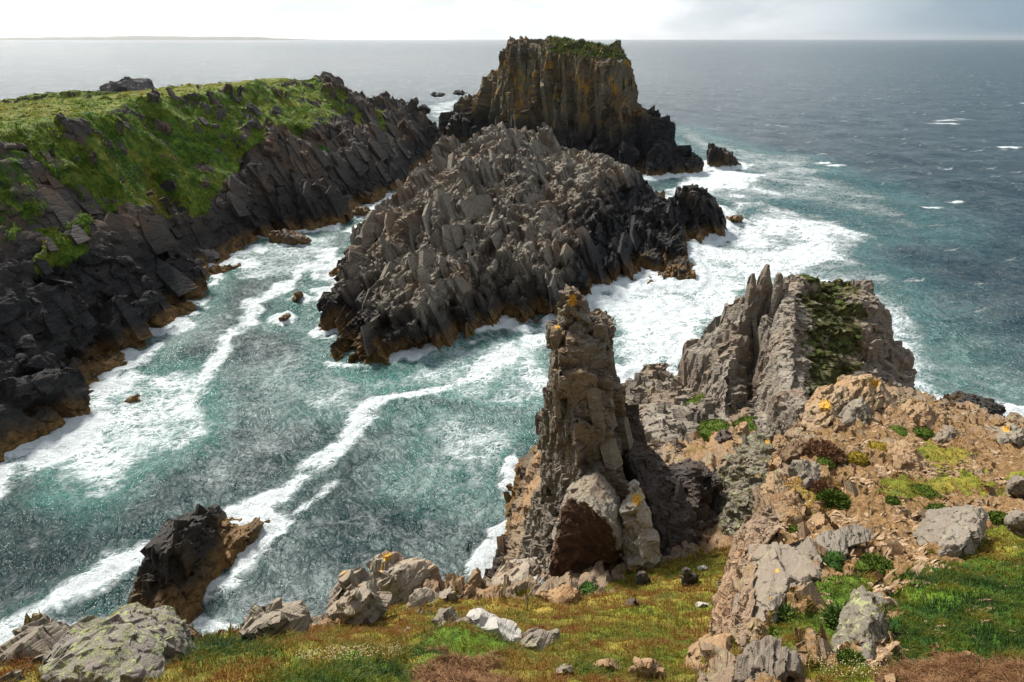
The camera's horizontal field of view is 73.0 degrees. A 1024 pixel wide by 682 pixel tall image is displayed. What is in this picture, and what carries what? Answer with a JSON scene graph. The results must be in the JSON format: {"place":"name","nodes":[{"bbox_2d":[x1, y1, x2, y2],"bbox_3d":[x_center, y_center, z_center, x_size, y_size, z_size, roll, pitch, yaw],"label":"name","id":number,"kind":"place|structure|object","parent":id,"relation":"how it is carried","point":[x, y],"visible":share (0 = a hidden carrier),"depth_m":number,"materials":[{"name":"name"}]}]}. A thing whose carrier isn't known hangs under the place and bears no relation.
{"place":"outdoors","nodes":[
{"label":"outdoors","id":0,"kind":"place"},
{"bbox_2d":[0,36,315,39],"bbox_3d":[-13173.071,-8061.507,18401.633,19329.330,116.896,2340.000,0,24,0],"label":"hills","id":1,"kind":"structure","parent":0,"point":[144,38],"depth_m":17906.80,"materials":[{"name":"grey"}]},
{"bbox_2d":[0,40,1023,644],"bbox_3d":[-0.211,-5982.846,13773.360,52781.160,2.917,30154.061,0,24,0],"label":"sea","id":2,"kind":"structure","parent":0,"point":[892,170],"depth_m":105.05,"materials":[{"name":"liquid"}]},
{"bbox_2d":[0,90,120,102],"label":"grass","id":3,"kind":"structure","parent":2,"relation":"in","point":[36,97],"depth_m":337.72,"materials":[{"name":"plant"}]},
{"bbox_2d":[97,76,155,91],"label":"rock islet","id":4,"kind":"object","parent":2,"relation":"on","point":[128,83],"visible":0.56,"depth_m":403.48,"materials":[{"name":"stone"}]},
{"bbox_2d":[125,394,139,402],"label":"shore rock","id":5,"kind":"object","parent":2,"relation":"in","point":[132,398],"visible":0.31,"depth_m":83.06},
{"bbox_2d":[127,504,230,623],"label":"sea rock","id":6,"kind":"object","parent":2,"relation":"in","point":[182,566],"visible":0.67,"depth_m":53.19,"materials":[{"name":"stone"}]},
{"bbox_2d":[0,71,441,462],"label":"headland","id":7,"kind":"structure","parent":2,"relation":"in","point":[76,327],"depth_m":112.91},
{"bbox_2d":[0,77,395,281],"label":"tussock grass","id":8,"kind":"structure","parent":7,"relation":"on","point":[104,118],"depth_m":132.92,"materials":[{"name":"plant"}]},
{"bbox_2d":[198,248,219,260],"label":"shore rock","id":9,"kind":"object","parent":7,"relation":"on","point":[215,255],"visible":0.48,"depth_m":131.42,"materials":[{"name":"stone"}]},
{"bbox_2d":[419,103,430,113],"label":"reef rock","id":10,"kind":"object","parent":7,"relation":"on","point":[423,107],"visible":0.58,"depth_m":295.83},
{"bbox_2d":[216,517,269,568],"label":"sea rock","id":11,"kind":"object","parent":2,"relation":"in","point":[235,539],"visible":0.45,"depth_m":58.64,"materials":[{"name":"stone"}]},
{"bbox_2d":[278,313,290,320],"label":"shore rock","id":12,"kind":"object","parent":2,"relation":"in","point":[285,317],"visible":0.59,"depth_m":106.25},
{"bbox_2d":[268,229,311,244],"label":"shore rock","id":13,"kind":"object","parent":2,"relation":"in","point":[291,237],"visible":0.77,"depth_m":143.80,"materials":[{"name":"stone"}]},
{"bbox_2d":[291,291,303,301],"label":"shore rock","id":14,"kind":"object","parent":2,"relation":"in","point":[297,295],"visible":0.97,"depth_m":115.00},
{"bbox_2d":[352,206,370,215],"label":"shore rock","id":15,"kind":"object","parent":2,"relation":"in","point":[362,210],"visible":0.8,"depth_m":166.80,"materials":[{"name":"stone"}]},
{"bbox_2d":[430,92,445,96],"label":"reef rock","id":16,"kind":"object","parent":2,"relation":"in","point":[435,94],"visible":1,"depth_m":382.96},
{"bbox_2d":[446,112,461,139],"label":"reef rock","id":17,"kind":"object","parent":2,"relation":"in","point":[454,126],"visible":0.63,"depth_m":287.08,"materials":[{"name":"stone"}]},
{"bbox_2d":[453,90,467,95],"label":"reef rock","id":18,"kind":"object","parent":2,"relation":"in","point":[459,92],"visible":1,"depth_m":388.18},
{"bbox_2d":[316,121,727,364],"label":"rock islet","id":19,"kind":"object","parent":2,"relation":"in","point":[492,224],"visible":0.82,"depth_m":115.08,"materials":[{"name":"stone"}]},
{"bbox_2d":[679,185,709,214],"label":"rock crag","id":20,"kind":"structure","parent":19,"relation":"on","point":[689,197],"depth_m":148.44,"materials":[{"name":"stone"}]},
{"bbox_2d":[438,35,703,175],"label":"sea stack","id":21,"kind":"object","parent":2,"relation":"in","point":[580,94],"visible":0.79,"depth_m":233.75,"materials":[{"name":"brown stone"}]},
{"bbox_2d":[706,143,740,166],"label":"sea stack","id":22,"kind":"object","parent":2,"relation":"in","point":[717,156],"visible":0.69,"depth_m":229.78,"materials":[{"name":"stone"}]},
{"bbox_2d":[726,215,743,222],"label":"rock islet","id":23,"kind":"object","parent":2,"relation":"in","point":[734,218],"visible":0.93,"depth_m":161.58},
{"bbox_2d":[942,391,1005,417],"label":"sea rock","id":24,"kind":"object","parent":2,"relation":"in","point":[992,406],"visible":0.21,"depth_m":75.69,"materials":[{"name":"stone"}]},
{"bbox_2d":[0,374,1023,681],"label":"ground","id":25,"kind":"structure","parent":0,"point":[712,452],"depth_m":23.86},
{"bbox_2d":[0,638,50,681],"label":"rock slab","id":26,"kind":"object","parent":25,"relation":"on","point":[39,644],"visible":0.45,"depth_m":10.95,"materials":[{"name":"stone"}]},
{"bbox_2d":[0,616,74,664],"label":"rock slab","id":27,"kind":"object","parent":25,"relation":"on","point":[26,637],"visible":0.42,"depth_m":11.48,"materials":[{"name":"stone"}]},
{"bbox_2d":[38,602,196,681],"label":"boulder","id":28,"kind":"object","parent":25,"relation":"on","point":[142,640],"visible":0.94,"depth_m":10.41,"materials":[{"name":"stone"}]},
{"bbox_2d":[186,624,204,639],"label":"boulder","id":29,"kind":"object","parent":25,"relation":"on","point":[195,632],"visible":0.07,"depth_m":14.24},
{"bbox_2d":[238,597,312,640],"bbox_3d":[-4.669,5.764,13.770,1.159,1.807,1.632,0,24,0],"label":"boulder","id":30,"kind":"object","parent":25,"relation":"on","point":[276,615],"visible":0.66,"depth_m":13.45,"materials":[{"name":"stone"}]},
{"bbox_2d":[311,612,326,624],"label":"rock slab","id":31,"kind":"object","parent":25,"relation":"on","point":[317,619],"visible":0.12,"depth_m":17.72,"materials":[{"name":"stone"}]},
{"bbox_2d":[326,566,391,625],"bbox_3d":[-4.114,7.175,18.492,1.623,3.154,2.976,0,24,0],"label":"boulder","id":32,"kind":"object","parent":25,"relation":"on","point":[357,595],"visible":0.83,"depth_m":17.54,"materials":[{"name":"stone"}]},
{"bbox_2d":[366,550,441,605],"bbox_3d":[-4.007,9.493,26.395,2.776,4.515,3.934,0,24,0],"label":"boulder","id":33,"kind":"object","parent":25,"relation":"on","point":[398,575],"visible":0.51,"depth_m":24.77,"materials":[{"name":"stone"}]},
{"bbox_2d":[408,587,438,608],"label":"boulder","id":34,"kind":"object","parent":25,"relation":"on","point":[418,597],"visible":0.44,"depth_m":21.66,"materials":[{"name":"stone"}]},
{"bbox_2d":[438,586,462,600],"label":"rock slab","id":35,"kind":"object","parent":25,"relation":"on","point":[450,593],"visible":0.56,"depth_m":21.60,"materials":[{"name":"stone"}]},
{"bbox_2d":[431,606,472,625],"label":"boulder","id":36,"kind":"object","parent":25,"relation":"on","point":[442,613],"visible":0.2,"depth_m":14.82,"materials":[{"name":"stone"}]},
{"bbox_2d":[460,584,475,599],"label":"boulder","id":37,"kind":"object","parent":25,"relation":"on","point":[468,590],"visible":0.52,"depth_m":22.43,"materials":[{"name":"stone"}]},
{"bbox_2d":[466,607,521,643],"bbox_3d":[-0.336,6.573,15.498,1.508,1.376,0.954,13,27,28],"label":"rock slab","id":38,"kind":"object","parent":25,"relation":"on","point":[504,629],"visible":0.69,"depth_m":15.14,"materials":[{"name":"stone"}]},
{"bbox_2d":[485,556,542,586],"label":"boulder","id":39,"kind":"object","parent":25,"relation":"on","point":[518,569],"visible":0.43,"depth_m":30.54,"materials":[{"name":"stone"}]},
{"bbox_2d":[534,574,544,585],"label":"boulder","id":40,"kind":"object","parent":25,"relation":"on","point":[540,580],"visible":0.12,"depth_m":27.23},
{"bbox_2d":[519,626,560,651],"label":"boulder","id":41,"kind":"object","parent":25,"relation":"on","point":[535,638],"visible":0.41,"depth_m":14.94,"materials":[{"name":"stone"}]},
{"bbox_2d":[535,584,581,604],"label":"boulder","id":42,"kind":"object","parent":25,"relation":"on","point":[568,593],"visible":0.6,"depth_m":23.13,"materials":[{"name":"stone"}]},
{"bbox_2d":[555,663,572,677],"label":"stone","id":43,"kind":"object","parent":25,"relation":"on","point":[569,669],"visible":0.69,"depth_m":11.02,"materials":[{"name":"stone"}]},
{"bbox_2d":[516,284,633,570],"bbox_3d":[3.288,6.708,35.265,6.508,20.282,10.319,0,24,0],"label":"rock pinnacle","id":44,"kind":"object","parent":25,"relation":"on","point":[582,424],"visible":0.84,"depth_m":31.17,"materials":[{"name":"stone"}]},
{"bbox_2d":[545,472,623,576],"bbox_3d":[3.177,9.665,31.854,3.608,9.948,7.484,0,24,0],"label":"rock slab","id":45,"kind":"object","parent":25,"relation":"on","point":[587,532],"visible":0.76,"depth_m":29.06,"materials":[{"name":"stone"}]},
{"bbox_2d":[578,580,599,595],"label":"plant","id":46,"kind":"object","parent":25,"relation":"on","point":[586,586],"visible":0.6,"depth_m":26.76,"materials":[{"name":"plant"}]},
{"bbox_2d":[296,599,887,676],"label":"flower heads","id":47,"kind":"object","parent":25,"relation":"on","point":[342,647],"visible":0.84,"depth_m":11.40,"materials":[{"name":"plant"}]},
{"bbox_2d":[593,658,619,671],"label":"stone","id":48,"kind":"object","parent":25,"relation":"on","point":[610,662],"visible":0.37,"depth_m":12.41,"materials":[{"name":"stone"}]},
{"bbox_2d":[625,597,639,606],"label":"stone","id":49,"kind":"object","parent":25,"relation":"on","point":[633,600],"visible":0.55,"depth_m":21.22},
{"bbox_2d":[618,479,661,571],"bbox_3d":[5.271,8.332,29.493,1.992,4.779,3.066,-11,26,-24],"label":"rock slab","id":50,"kind":"object","parent":25,"relation":"on","point":[640,545],"visible":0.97,"depth_m":28.56,"materials":[{"name":"stone"}]},
{"bbox_2d":[635,571,650,584],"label":"stone","id":51,"kind":"object","parent":25,"relation":"on","point":[642,577],"visible":0.71,"depth_m":26.60,"materials":[{"name":"stone"}]},
{"bbox_2d":[628,656,669,681],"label":"stone","id":52,"kind":"object","parent":25,"relation":"on","point":[647,667],"visible":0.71,"depth_m":11.77,"materials":[{"name":"stone"}]},
{"bbox_2d":[620,362,703,454],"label":"rock outcrop","id":53,"kind":"object","parent":25,"relation":"on","point":[671,418],"visible":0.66,"depth_m":53.10,"materials":[{"name":"stone"}]},
{"bbox_2d":[622,403,708,557],"bbox_3d":[7.125,8.163,33.491,3.724,9.325,8.273,-8,25,-18],"label":"rock slab","id":54,"kind":"object","parent":25,"relation":"on","point":[673,516],"visible":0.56,"depth_m":31.96,"materials":[{"name":"stone"}]},
{"bbox_2d":[681,566,698,586],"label":"stone","id":55,"kind":"object","parent":25,"relation":"on","point":[688,576],"visible":0.72,"depth_m":25.39,"materials":[{"name":"stone"}]},
{"bbox_2d":[685,391,704,404],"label":"moss clump","id":56,"kind":"object","parent":25,"relation":"on","point":[696,399],"visible":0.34,"depth_m":53.99,"materials":[{"name":"plant"}]},
{"bbox_2d":[668,458,723,531],"bbox_3d":[9.156,8.791,35.092,2.967,5.072,5.215,0,24,0],"label":"rock slab","id":57,"kind":"object","parent":25,"relation":"on","point":[703,486],"visible":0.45,"depth_m":34.23,"materials":[{"name":"stone"}]},
{"bbox_2d":[697,565,707,570],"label":"stone","id":58,"kind":"object","parent":25,"relation":"on","point":[702,567],"visible":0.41,"depth_m":27.37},
{"bbox_2d":[694,601,711,607],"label":"stone","id":59,"kind":"object","parent":25,"relation":"on","point":[701,604],"visible":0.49,"depth_m":21.44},
{"bbox_2d":[683,633,732,672],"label":"boulder","id":60,"kind":"object","parent":25,"relation":"on","point":[723,640],"visible":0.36,"depth_m":13.07,"materials":[{"name":"stone"}]},
{"bbox_2d":[405,641,1023,681],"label":"dead stems","id":61,"kind":"object","parent":25,"relation":"on","point":[446,673],"visible":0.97,"depth_m":10.97,"materials":[{"name":"plant"}]},
{"bbox_2d":[695,418,733,441],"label":"moss clump","id":62,"kind":"object","parent":25,"relation":"on","point":[708,428],"visible":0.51,"depth_m":46.59,"materials":[{"name":"plant"}]},
{"bbox_2d":[714,429,734,442],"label":"boulder","id":63,"kind":"object","parent":25,"relation":"on","point":[722,435],"visible":0.76,"depth_m":44.32,"materials":[{"name":"stone"}]},
{"bbox_2d":[677,264,788,420],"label":"rock fin","id":64,"kind":"object","parent":25,"relation":"on","point":[715,364],"visible":0.56,"depth_m":55.38,"materials":[{"name":"stone"}]},
{"bbox_2d":[731,421,749,447],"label":"rock slab","id":65,"kind":"object","parent":25,"relation":"on","point":[741,428],"visible":0.56,"depth_m":40.86,"materials":[{"name":"stone"}]},
{"bbox_2d":[708,503,780,649],"bbox_3d":[5.974,6.645,18.357,1.364,4.273,8.432,12,26,25],"label":"rock outcrop","id":66,"kind":"object","parent":25,"relation":"on","point":[761,527],"visible":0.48,"depth_m":18.63,"materials":[{"name":"stone"}]},
{"bbox_2d":[732,415,757,431],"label":"moss clump","id":67,"kind":"object","parent":25,"relation":"on","point":[751,426],"visible":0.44,"depth_m":46.67,"materials":[{"name":"plant"}]},
{"bbox_2d":[714,431,776,535],"bbox_3d":[12.307,9.308,37.260,4.019,7.174,11.167,10,26,22],"label":"rock outcrop","id":68,"kind":"object","parent":25,"relation":"on","point":[742,471],"visible":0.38,"depth_m":35.52,"materials":[{"name":"stone"}]},
{"bbox_2d":[734,635,800,681],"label":"boulder","id":69,"kind":"object","parent":25,"relation":"on","point":[770,655],"visible":0.93,"depth_m":11.24,"materials":[{"name":"stone"}]},
{"bbox_2d":[759,445,784,494],"bbox_3d":[11.545,6.019,30.336,0.918,1.760,3.958,13,27,27],"label":"rock slab","id":70,"kind":"object","parent":25,"relation":"on","point":[767,488],"visible":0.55,"depth_m":30.13,"materials":[{"name":"stone"}]},
{"bbox_2d":[731,536,823,627],"bbox_3d":[6.590,6.272,17.145,1.903,2.754,5.256,11,26,24],"label":"rock slab","id":71,"kind":"object","parent":25,"relation":"on","point":[782,569],"visible":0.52,"depth_m":17.12,"materials":[{"name":"stone"}]},
{"bbox_2d":[763,599,803,625],"bbox_3d":[5.963,6.005,15.070,0.940,0.480,0.941,0,24,0],"label":"leafy plant","id":72,"kind":"object","parent":25,"relation":"on","point":[785,610],"visible":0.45,"depth_m":15.02,"materials":[{"name":"green plant"}]},
{"bbox_2d":[766,388,809,434],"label":"rock outcrop","id":73,"kind":"object","parent":25,"relation":"on","point":[785,407],"visible":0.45,"depth_m":42.67,"materials":[{"name":"stone"}]},
{"bbox_2d":[776,488,805,515],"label":"boulder","id":74,"kind":"object","parent":25,"relation":"on","point":[792,494],"visible":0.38,"depth_m":23.57,"materials":[{"name":"stone"}]},
{"bbox_2d":[788,523,798,533],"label":"cushion plant","id":75,"kind":"object","parent":25,"relation":"on","point":[793,528],"visible":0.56,"depth_m":21.52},
{"bbox_2d":[778,439,810,463],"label":"boulder","id":76,"kind":"object","parent":25,"relation":"on","point":[791,451],"visible":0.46,"depth_m":30.33,"materials":[{"name":"stone"}]},
{"bbox_2d":[788,458,820,488],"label":"boulder","id":77,"kind":"object","parent":25,"relation":"on","point":[806,471],"visible":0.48,"depth_m":26.74,"materials":[{"name":"stone"}]},
{"bbox_2d":[804,512,827,528],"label":"boulder","id":78,"kind":"object","parent":25,"relation":"on","point":[818,519],"visible":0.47,"depth_m":22.19,"materials":[{"name":"stone"}]},
{"bbox_2d":[801,439,847,463],"bbox_3d":[13.277,4.687,29.383,1.820,0.738,1.868,15,28,31],"label":"heather clump","id":79,"kind":"object","parent":25,"relation":"on","point":[826,449],"visible":0.99,"depth_m":29.25,"materials":[{"name":"plant"}]},
{"bbox_2d":[809,477,840,493],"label":"heather clump","id":80,"kind":"object","parent":25,"relation":"on","point":[815,486],"visible":0.65,"depth_m":25.47,"materials":[{"name":"plant"}]},
{"bbox_2d":[816,456,835,469],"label":"cushion plant","id":81,"kind":"object","parent":25,"relation":"on","point":[824,461],"visible":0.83,"depth_m":28.49,"materials":[{"name":"plant"}]},
{"bbox_2d":[745,274,916,432],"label":"rock fin","id":82,"kind":"object","parent":25,"relation":"on","point":[812,334],"visible":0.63,"depth_m":53.31,"materials":[{"name":"stone"}]},
{"bbox_2d":[819,601,842,629],"bbox_3d":[6.815,5.748,14.376,0.876,0.440,0.913,0,24,0],"label":"leafy plant","id":83,"kind":"object","parent":25,"relation":"on","point":[830,615],"visible":0.42,"depth_m":14.41,"materials":[{"name":"green plant"}]},
{"bbox_2d":[814,487,851,509],"bbox_3d":[11.374,5.671,24.465,1.471,0.841,1.431,0,24,0],"label":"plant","id":84,"kind":"object","parent":25,"relation":"on","point":[838,499],"visible":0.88,"depth_m":24.32,"materials":[{"name":"plant"}]},
{"bbox_2d":[820,550,845,571],"bbox_3d":[8.434,5.838,18.426,0.838,0.414,0.925,16,28,32],"label":"cushion plant","id":85,"kind":"object","parent":25,"relation":"on","point":[834,560],"visible":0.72,"depth_m":18.31,"materials":[{"name":"plant"}]},
{"bbox_2d":[814,522,872,560],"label":"rock outcrop","id":86,"kind":"object","parent":25,"relation":"on","point":[842,540],"visible":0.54,"depth_m":19.83,"materials":[{"name":"stone"}]},
{"bbox_2d":[835,646,865,666],"bbox_3d":[5.731,5.377,11.713,0.536,0.301,0.612,0,24,0],"label":"cushion plant","id":87,"kind":"object","parent":25,"relation":"on","point":[846,655],"visible":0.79,"depth_m":11.69,"materials":[{"name":"plant"}]},
{"bbox_2d":[837,396,871,426],"bbox_3d":[16.515,4.173,34.091,2.163,2.334,3.288,16,28,33],"label":"rock slab","id":88,"kind":"object","parent":25,"relation":"on","point":[850,412],"visible":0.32,"depth_m":33.65,"materials":[{"name":"stone"}]},
{"bbox_2d":[799,374,913,434],"bbox_3d":[17.401,3.775,36.663,8.009,3.721,4.180,-13,27,-26],"label":"rock outcrop","id":89,"kind":"object","parent":25,"relation":"on","point":[824,404],"visible":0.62,"depth_m":35.54,"materials":[{"name":"stone"}]},
{"bbox_2d":[846,450,869,465],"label":"cushion plant","id":90,"kind":"object","parent":25,"relation":"on","point":[857,458],"visible":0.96,"depth_m":28.91,"materials":[{"name":"plant"}]},
{"bbox_2d":[830,585,889,658],"bbox_3d":[6.522,5.660,13.063,0.885,1.700,2.915,16,28,32],"label":"boulder","id":91,"kind":"object","parent":25,"relation":"on","point":[863,614],"visible":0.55,"depth_m":12.95,"materials":[{"name":"stone"}]},
{"bbox_2d":[857,552,895,575],"bbox_3d":[9.481,5.729,17.918,0.886,0.288,0.867,-14,27,-29],"label":"cushion plant","id":92,"kind":"object","parent":25,"relation":"on","point":[884,563],"visible":0.95,"depth_m":17.88,"materials":[{"name":"plant"}]},
{"bbox_2d":[867,440,888,451],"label":"cushion plant","id":93,"kind":"object","parent":25,"relation":"on","point":[873,444],"visible":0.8,"depth_m":30.34,"materials":[{"name":"plant"}]},
{"bbox_2d":[866,673,895,681],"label":"stone","id":94,"kind":"object","parent":25,"relation":"on","point":[891,677],"visible":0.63,"depth_m":10.47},
{"bbox_2d":[758,397,1023,674],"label":"gravel","id":95,"kind":"structure","parent":25,"relation":"on","point":[879,575],"depth_m":22.95,"materials":[{"name":"stone"}]},
{"bbox_2d":[885,495,901,505],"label":"cushion plant","id":96,"kind":"object","parent":25,"relation":"on","point":[891,500],"visible":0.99,"depth_m":23.36,"materials":[{"name":"plant"}]},
{"bbox_2d":[886,424,910,436],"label":"cushion plant","id":97,"kind":"object","parent":25,"relation":"on","point":[900,430],"visible":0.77,"depth_m":32.60,"materials":[{"name":"plant"}]},
{"bbox_2d":[874,439,930,471],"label":"rock outcrop","id":98,"kind":"object","parent":25,"relation":"on","point":[905,454],"visible":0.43,"depth_m":29.53,"materials":[{"name":"stone"}]},
{"bbox_2d":[898,399,947,430],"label":"rock outcrop","id":99,"kind":"object","parent":25,"relation":"on","point":[920,414],"visible":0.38,"depth_m":34.80,"materials":[{"name":"stone"}]},
{"bbox_2d":[911,426,935,438],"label":"cushion plant","id":100,"kind":"object","parent":25,"relation":"on","point":[922,432],"visible":1,"depth_m":31.84,"materials":[{"name":"plant"}]},
{"bbox_2d":[908,482,942,500],"bbox_3d":[15.646,5.796,26.358,1.348,0.547,1.295,0,24,0],"label":"cushion plant","id":101,"kind":"object","parent":25,"relation":"on","point":[928,491],"visible":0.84,"depth_m":26.25,"materials":[{"name":"plant"}]},
{"bbox_2d":[924,503,946,509],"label":"cushion plant","id":102,"kind":"object","parent":25,"relation":"on","point":[934,505],"visible":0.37,"depth_m":23.65,"materials":[{"name":"plant"}]},
{"bbox_2d":[933,424,961,442],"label":"rock outcrop","id":103,"kind":"object","parent":25,"relation":"on","point":[946,433],"visible":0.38,"depth_m":33.24,"materials":[{"name":"stone"}]},
{"bbox_2d":[912,504,988,557],"bbox_3d":[12.790,5.959,20.483,1.738,2.361,3.622,19,30,37],"label":"boulder","id":104,"kind":"object","parent":25,"relation":"on","point":[956,531],"visible":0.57,"depth_m":20.00,"materials":[{"name":"stone"}]},
{"bbox_2d":[988,510,1007,524],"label":"cushion plant","id":105,"kind":"object","parent":25,"relation":"on","point":[996,517],"visible":0.59,"depth_m":21.93,"materials":[{"name":"plant"}]},
{"bbox_2d":[984,422,1023,446],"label":"rock outcrop","id":106,"kind":"object","parent":25,"relation":"on","point":[1012,433],"visible":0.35,"depth_m":33.05,"materials":[{"name":"stone"}]},
{"bbox_2d":[1004,510,1023,532],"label":"stone","id":107,"kind":"object","parent":25,"relation":"on","point":[1014,520],"visible":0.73,"depth_m":21.12,"materials":[{"name":"stone"}]},
{"bbox_2d":[1006,474,1023,498],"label":"stone","id":108,"kind":"object","parent":25,"relation":"on","point":[1015,485],"visible":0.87,"depth_m":25.47,"materials":[{"name":"stone"}]},
{"bbox_2d":[0,438,1023,681],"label":"grass","id":109,"kind":"structure","parent":0,"point":[228,643],"depth_m":14.07,"materials":[{"name":"plant"}]},
{"bbox_2d":[0,0,1023,39],"label":"sky","id":110,"kind":"structure","parent":0,"point":[286,19],"materials":[{"name":"white"}]}
]}

